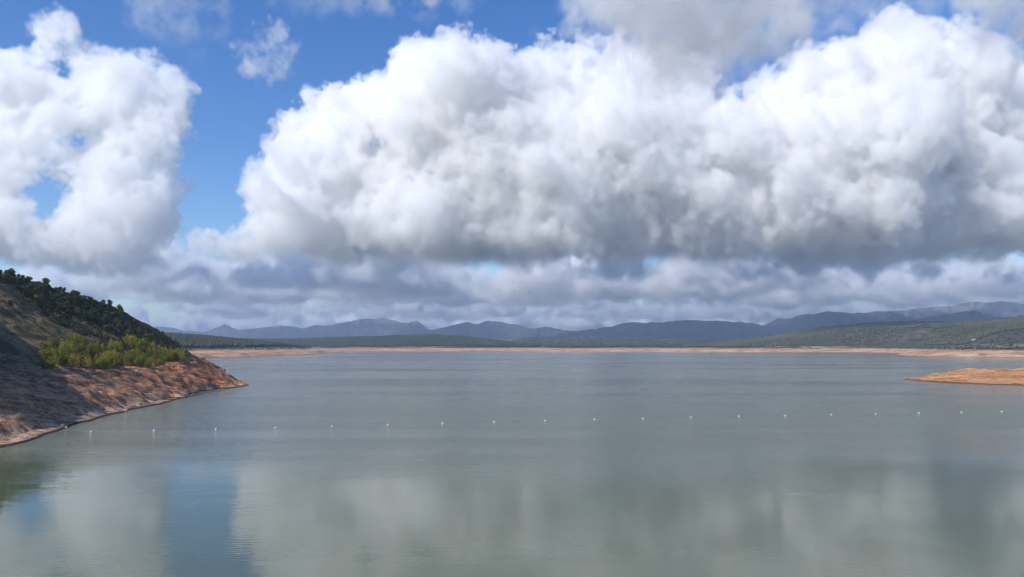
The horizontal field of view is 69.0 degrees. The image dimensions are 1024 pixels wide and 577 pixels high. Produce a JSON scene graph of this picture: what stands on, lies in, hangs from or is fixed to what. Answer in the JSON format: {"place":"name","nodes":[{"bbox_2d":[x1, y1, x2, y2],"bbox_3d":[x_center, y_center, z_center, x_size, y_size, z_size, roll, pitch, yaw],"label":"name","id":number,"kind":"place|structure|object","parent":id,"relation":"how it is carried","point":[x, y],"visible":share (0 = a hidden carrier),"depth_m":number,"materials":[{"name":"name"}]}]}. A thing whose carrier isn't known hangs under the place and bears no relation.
{"place":"outdoors","nodes":[
{"label":"outdoors","id":0,"kind":"place"},
{"bbox_2d":[0,273,247,447],"bbox_3d":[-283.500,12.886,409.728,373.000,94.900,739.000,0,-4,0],"label":"hillside","id":1,"kind":"structure","parent":0,"point":[72,395],"depth_m":302.93,"materials":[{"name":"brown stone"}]},
{"bbox_2d":[0,274,7,281],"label":"oak tree","id":2,"kind":"object","parent":1,"relation":"on","point":[4,276],"visible":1,"depth_m":393.54,"materials":[{"name":"green plant"}]},
{"bbox_2d":[4,268,14,275],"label":"oak tree","id":3,"kind":"object","parent":1,"relation":"on","point":[11,271],"visible":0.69,"depth_m":422.02,"materials":[{"name":"green plant"}]},
{"bbox_2d":[6,276,15,284],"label":"oak tree","id":4,"kind":"object","parent":1,"relation":"on","point":[11,279],"visible":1,"depth_m":396.80,"materials":[{"name":"green plant"}]},
{"bbox_2d":[16,276,22,284],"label":"oak tree","id":5,"kind":"object","parent":1,"relation":"on","point":[19,279],"visible":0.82,"depth_m":421.00,"materials":[{"name":"green plant"}]},
{"bbox_2d":[27,283,34,288],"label":"oak tree","id":6,"kind":"object","parent":1,"relation":"on","point":[30,285],"visible":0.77,"depth_m":417.25,"materials":[{"name":"green plant"}]},
{"bbox_2d":[33,285,42,295],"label":"oak tree","id":7,"kind":"object","parent":1,"relation":"on","point":[37,289],"visible":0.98,"depth_m":417.69,"materials":[{"name":"green plant"}]},
{"bbox_2d":[38,337,51,350],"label":"willow bush","id":8,"kind":"object","parent":1,"relation":"on","point":[43,345],"visible":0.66,"depth_m":321.86,"materials":[{"name":"green plant"}]},
{"bbox_2d":[42,278,49,286],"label":"oak tree","id":9,"kind":"object","parent":1,"relation":"on","point":[46,281],"visible":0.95,"depth_m":480.56,"materials":[{"name":"green plant"}]},
{"bbox_2d":[38,346,55,362],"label":"willow bush","id":10,"kind":"object","parent":1,"relation":"on","point":[45,354],"visible":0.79,"depth_m":301.74,"materials":[{"name":"green plant"}]},
{"bbox_2d":[40,356,55,369],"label":"willow bush","id":11,"kind":"object","parent":1,"relation":"on","point":[47,365],"visible":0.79,"depth_m":286.88,"materials":[{"name":"green plant"}]},
{"bbox_2d":[51,338,60,348],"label":"willow bush","id":12,"kind":"object","parent":1,"relation":"on","point":[54,342],"visible":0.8,"depth_m":333.66,"materials":[{"name":"green plant"}]},
{"bbox_2d":[55,417,62,422],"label":"boulder","id":13,"kind":"object","parent":1,"relation":"on","point":[59,419],"visible":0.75,"depth_m":223.86,"materials":[{"name":"grey stone"}]},
{"bbox_2d":[54,302,64,308],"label":"oak tree","id":14,"kind":"object","parent":1,"relation":"on","point":[58,304],"visible":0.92,"depth_m":421.16,"materials":[{"name":"green plant"}]},
{"bbox_2d":[53,350,69,366],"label":"willow bush","id":15,"kind":"object","parent":1,"relation":"on","point":[59,357],"visible":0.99,"depth_m":301.37,"materials":[{"name":"green plant"}]},
{"bbox_2d":[58,338,73,351],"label":"willow bush","id":16,"kind":"object","parent":1,"relation":"on","point":[62,342],"visible":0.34,"depth_m":331.83,"materials":[{"name":"green plant"}]},
{"bbox_2d":[58,343,77,356],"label":"willow bush","id":17,"kind":"object","parent":1,"relation":"on","point":[64,349],"visible":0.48,"depth_m":328.23,"materials":[{"name":"green plant"}]},
{"bbox_2d":[64,352,74,364],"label":"willow bush","id":18,"kind":"object","parent":1,"relation":"on","point":[68,362],"visible":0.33,"depth_m":307.47,"materials":[{"name":"green plant"}]},
{"bbox_2d":[65,307,73,314],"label":"oak tree","id":19,"kind":"object","parent":1,"relation":"on","point":[67,310],"visible":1,"depth_m":423.59,"materials":[{"name":"green plant"}]},
{"bbox_2d":[66,334,77,346],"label":"willow bush","id":20,"kind":"object","parent":1,"relation":"on","point":[71,340],"visible":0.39,"depth_m":348.23,"materials":[{"name":"green plant"}]},
{"bbox_2d":[65,353,80,364],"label":"willow bush","id":21,"kind":"object","parent":1,"relation":"on","point":[74,360],"visible":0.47,"depth_m":314.19,"materials":[{"name":"green plant"}]},
{"bbox_2d":[68,340,79,355],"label":"willow bush","id":22,"kind":"object","parent":1,"relation":"on","point":[74,345],"visible":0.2,"depth_m":337.01,"materials":[{"name":"green plant"}]},
{"bbox_2d":[67,332,85,341],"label":"willow bush","id":23,"kind":"object","parent":1,"relation":"on","point":[79,337],"visible":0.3,"depth_m":357.51,"materials":[{"name":"green plant"}]},
{"bbox_2d":[77,312,82,318],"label":"oak tree","id":24,"kind":"object","parent":1,"relation":"on","point":[79,315],"visible":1,"depth_m":426.52,"materials":[{"name":"green plant"}]},
{"bbox_2d":[74,353,88,366],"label":"willow bush","id":25,"kind":"object","parent":1,"relation":"on","point":[80,363],"visible":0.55,"depth_m":321.62,"materials":[{"name":"green plant"}]},
{"bbox_2d":[75,342,88,355],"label":"willow bush","id":26,"kind":"object","parent":1,"relation":"on","point":[83,348],"visible":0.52,"depth_m":341.97,"materials":[{"name":"green plant"}]},
{"bbox_2d":[79,350,90,364],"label":"willow bush","id":27,"kind":"object","parent":1,"relation":"on","point":[86,354],"visible":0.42,"depth_m":331.63,"materials":[{"name":"green plant"}]},
{"bbox_2d":[82,311,90,319],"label":"oak tree","id":28,"kind":"object","parent":1,"relation":"on","point":[85,316],"visible":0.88,"depth_m":471.42,"materials":[{"name":"green plant"}]},
{"bbox_2d":[85,356,99,368],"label":"willow bush","id":29,"kind":"object","parent":1,"relation":"on","point":[89,363],"visible":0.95,"depth_m":328.88,"materials":[{"name":"green plant"}]},
{"bbox_2d":[88,345,97,359],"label":"willow bush","id":30,"kind":"object","parent":1,"relation":"on","point":[92,352],"visible":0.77,"depth_m":354.59,"materials":[{"name":"green plant"}]},
{"bbox_2d":[89,340,103,354],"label":"willow bush","id":31,"kind":"object","parent":1,"relation":"on","point":[93,343],"visible":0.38,"depth_m":363.98,"materials":[{"name":"green plant"}]},
{"bbox_2d":[97,318,104,325],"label":"oak tree","id":32,"kind":"object","parent":1,"relation":"on","point":[101,321],"visible":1,"depth_m":492.41,"materials":[{"name":"green plant"}]},
{"bbox_2d":[22,281,180,360],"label":"scrub","id":33,"kind":"object","parent":1,"relation":"on","point":[136,323],"visible":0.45,"depth_m":425.45,"materials":[{"name":"green plant"}]},
{"bbox_2d":[95,357,109,369],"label":"willow bush","id":34,"kind":"object","parent":1,"relation":"on","point":[102,362],"visible":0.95,"depth_m":335.96,"materials":[{"name":"green plant"}]},
{"bbox_2d":[100,301,106,307],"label":"oak tree","id":35,"kind":"object","parent":1,"relation":"on","point":[102,304],"visible":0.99,"depth_m":545.94,"materials":[{"name":"green plant"}]},
{"bbox_2d":[100,356,116,368],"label":"willow bush","id":36,"kind":"object","parent":1,"relation":"on","point":[109,366],"visible":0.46,"depth_m":346.93,"materials":[{"name":"green plant"}]},
{"bbox_2d":[102,348,118,365],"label":"willow bush","id":37,"kind":"object","parent":1,"relation":"on","point":[108,354],"visible":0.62,"depth_m":350.45,"materials":[{"name":"green plant"}]},
{"bbox_2d":[107,340,121,354],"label":"willow bush","id":38,"kind":"object","parent":1,"relation":"on","point":[112,347],"visible":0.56,"depth_m":385.19,"materials":[{"name":"green plant"}]},
{"bbox_2d":[117,311,123,316],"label":"oak tree","id":39,"kind":"object","parent":1,"relation":"on","point":[120,313],"visible":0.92,"depth_m":553.47,"materials":[{"name":"green plant"}]},
{"bbox_2d":[116,353,127,365],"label":"willow bush","id":40,"kind":"object","parent":1,"relation":"on","point":[122,361],"visible":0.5,"depth_m":370.52,"materials":[{"name":"green plant"}]},
{"bbox_2d":[121,353,136,365],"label":"willow bush","id":41,"kind":"object","parent":1,"relation":"on","point":[129,361],"visible":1,"depth_m":368.49,"materials":[{"name":"green plant"}]},
{"bbox_2d":[122,333,136,347],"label":"willow bush","id":42,"kind":"object","parent":1,"relation":"on","point":[131,338],"visible":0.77,"depth_m":425.18,"materials":[{"name":"green plant"}]},
{"bbox_2d":[130,348,140,356],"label":"willow bush","id":43,"kind":"object","parent":1,"relation":"on","point":[138,351],"visible":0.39,"depth_m":405.93,"materials":[{"name":"green plant"}]},
{"bbox_2d":[129,339,142,349],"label":"willow bush","id":44,"kind":"object","parent":1,"relation":"on","point":[135,345],"visible":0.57,"depth_m":419.87,"materials":[{"name":"green plant"}]},
{"bbox_2d":[133,351,148,366],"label":"willow bush","id":45,"kind":"object","parent":1,"relation":"on","point":[141,361],"visible":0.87,"depth_m":387.27,"materials":[{"name":"green plant"}]},
{"bbox_2d":[145,357,152,366],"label":"willow bush","id":46,"kind":"object","parent":1,"relation":"on","point":[149,360],"visible":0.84,"depth_m":396.07,"materials":[{"name":"green plant"}]},
{"bbox_2d":[143,346,156,356],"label":"willow bush","id":47,"kind":"object","parent":1,"relation":"on","point":[149,351],"visible":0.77,"depth_m":427.21,"materials":[{"name":"green plant"}]},
{"bbox_2d":[144,343,158,354],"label":"willow bush","id":48,"kind":"object","parent":1,"relation":"on","point":[152,345],"visible":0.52,"depth_m":432.64,"materials":[{"name":"green plant"}]},
{"bbox_2d":[157,350,170,363],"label":"willow bush","id":49,"kind":"object","parent":1,"relation":"on","point":[163,360],"visible":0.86,"depth_m":418.09,"materials":[{"name":"green plant"}]},
{"bbox_2d":[165,349,178,361],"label":"willow bush","id":50,"kind":"object","parent":1,"relation":"on","point":[172,357],"visible":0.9,"depth_m":430.56,"materials":[{"name":"green plant"}]},
{"bbox_2d":[172,346,181,361],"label":"willow bush","id":51,"kind":"object","parent":1,"relation":"on","point":[177,357],"visible":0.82,"depth_m":434.82,"materials":[{"name":"green plant"}]},
{"bbox_2d":[179,351,184,358],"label":"willow bush","id":52,"kind":"object","parent":1,"relation":"on","point":[182,355],"visible":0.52,"depth_m":444.46,"materials":[{"name":"green plant"}]},
{"bbox_2d":[152,318,429,338],"bbox_3d":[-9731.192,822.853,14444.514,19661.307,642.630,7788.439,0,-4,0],"label":"mountain","id":53,"kind":"structure","parent":0,"point":[372,327],"depth_m":15292.54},
{"bbox_2d":[410,320,568,339],"bbox_3d":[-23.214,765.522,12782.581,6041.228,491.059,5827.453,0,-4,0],"label":"mountain","id":54,"kind":"structure","parent":0,"point":[488,329],"depth_m":12995.46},
{"bbox_2d":[0,351,1023,576],"bbox_3d":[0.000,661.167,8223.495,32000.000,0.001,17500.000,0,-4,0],"label":"lake water","id":55,"kind":"structure","parent":0,"point":[852,485],"depth_m":141.81,"materials":[{"name":"grey liquid"}]},
{"bbox_2d":[0,0,1023,331],"label":"sky","id":56,"kind":"structure","parent":0,"point":[184,165],"materials":[{"name":"white"}]},
{"bbox_2d":[184,325,1023,357],"bbox_3d":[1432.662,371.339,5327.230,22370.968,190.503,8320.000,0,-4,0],"label":"shore","id":57,"kind":"structure","parent":0,"point":[914,339],"depth_m":2915.43,"materials":[{"name":"soil"}]},
{"bbox_2d":[164,332,336,347],"bbox_3d":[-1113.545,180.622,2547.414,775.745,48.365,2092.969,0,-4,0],"label":"forest","id":58,"kind":"object","parent":57,"relation":"on","point":[186,340],"visible":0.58,"depth_m":1983.57,"materials":[{"name":"green plant"}]},
{"bbox_2d":[249,334,540,346],"bbox_3d":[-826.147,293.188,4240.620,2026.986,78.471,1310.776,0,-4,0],"label":"forest","id":59,"kind":"object","parent":57,"relation":"on","point":[419,340],"visible":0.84,"depth_m":3856.74,"materials":[{"name":"green plant"}]},
{"bbox_2d":[202,326,1023,349],"bbox_3d":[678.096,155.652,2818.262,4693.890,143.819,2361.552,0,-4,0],"label":"scrub","id":60,"kind":"object","parent":57,"relation":"on","point":[962,348],"visible":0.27,"depth_m":2242.88,"materials":[{"name":"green plant"}]},
{"bbox_2d":[499,333,785,346],"bbox_3d":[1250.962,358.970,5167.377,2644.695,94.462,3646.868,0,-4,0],"label":"forest","id":61,"kind":"object","parent":57,"relation":"on","point":[611,342],"visible":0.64,"depth_m":4959.87,"materials":[{"name":"green plant"}]},
{"bbox_2d":[683,316,1023,346],"bbox_3d":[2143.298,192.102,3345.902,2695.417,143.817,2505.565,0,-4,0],"label":"forest","id":62,"kind":"object","parent":57,"relation":"on","point":[1004,323],"visible":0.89,"depth_m":3074.38,"materials":[{"name":"green plant"}]},
{"bbox_2d":[495,320,797,339],"bbox_3d":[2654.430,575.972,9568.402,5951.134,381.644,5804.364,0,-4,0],"label":"mountain","id":63,"kind":"structure","parent":0,"point":[709,329],"depth_m":9693.60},
{"bbox_2d":[765,301,1023,329],"bbox_3d":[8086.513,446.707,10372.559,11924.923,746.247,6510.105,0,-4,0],"label":"mountain","id":64,"kind":"structure","parent":0,"point":[1000,309],"depth_m":10627.35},
{"bbox_2d":[910,311,997,320],"bbox_3d":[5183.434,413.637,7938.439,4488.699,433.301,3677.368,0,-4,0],"label":"mountain","id":65,"kind":"structure","parent":0,"point":[967,315],"depth_m":8576.30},
{"bbox_2d":[904,367,1023,385],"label":"clay spit","id":66,"kind":"structure","parent":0,"point":[1001,376],"depth_m":513.39,"materials":[{"name":"orange soil"}]}
]}

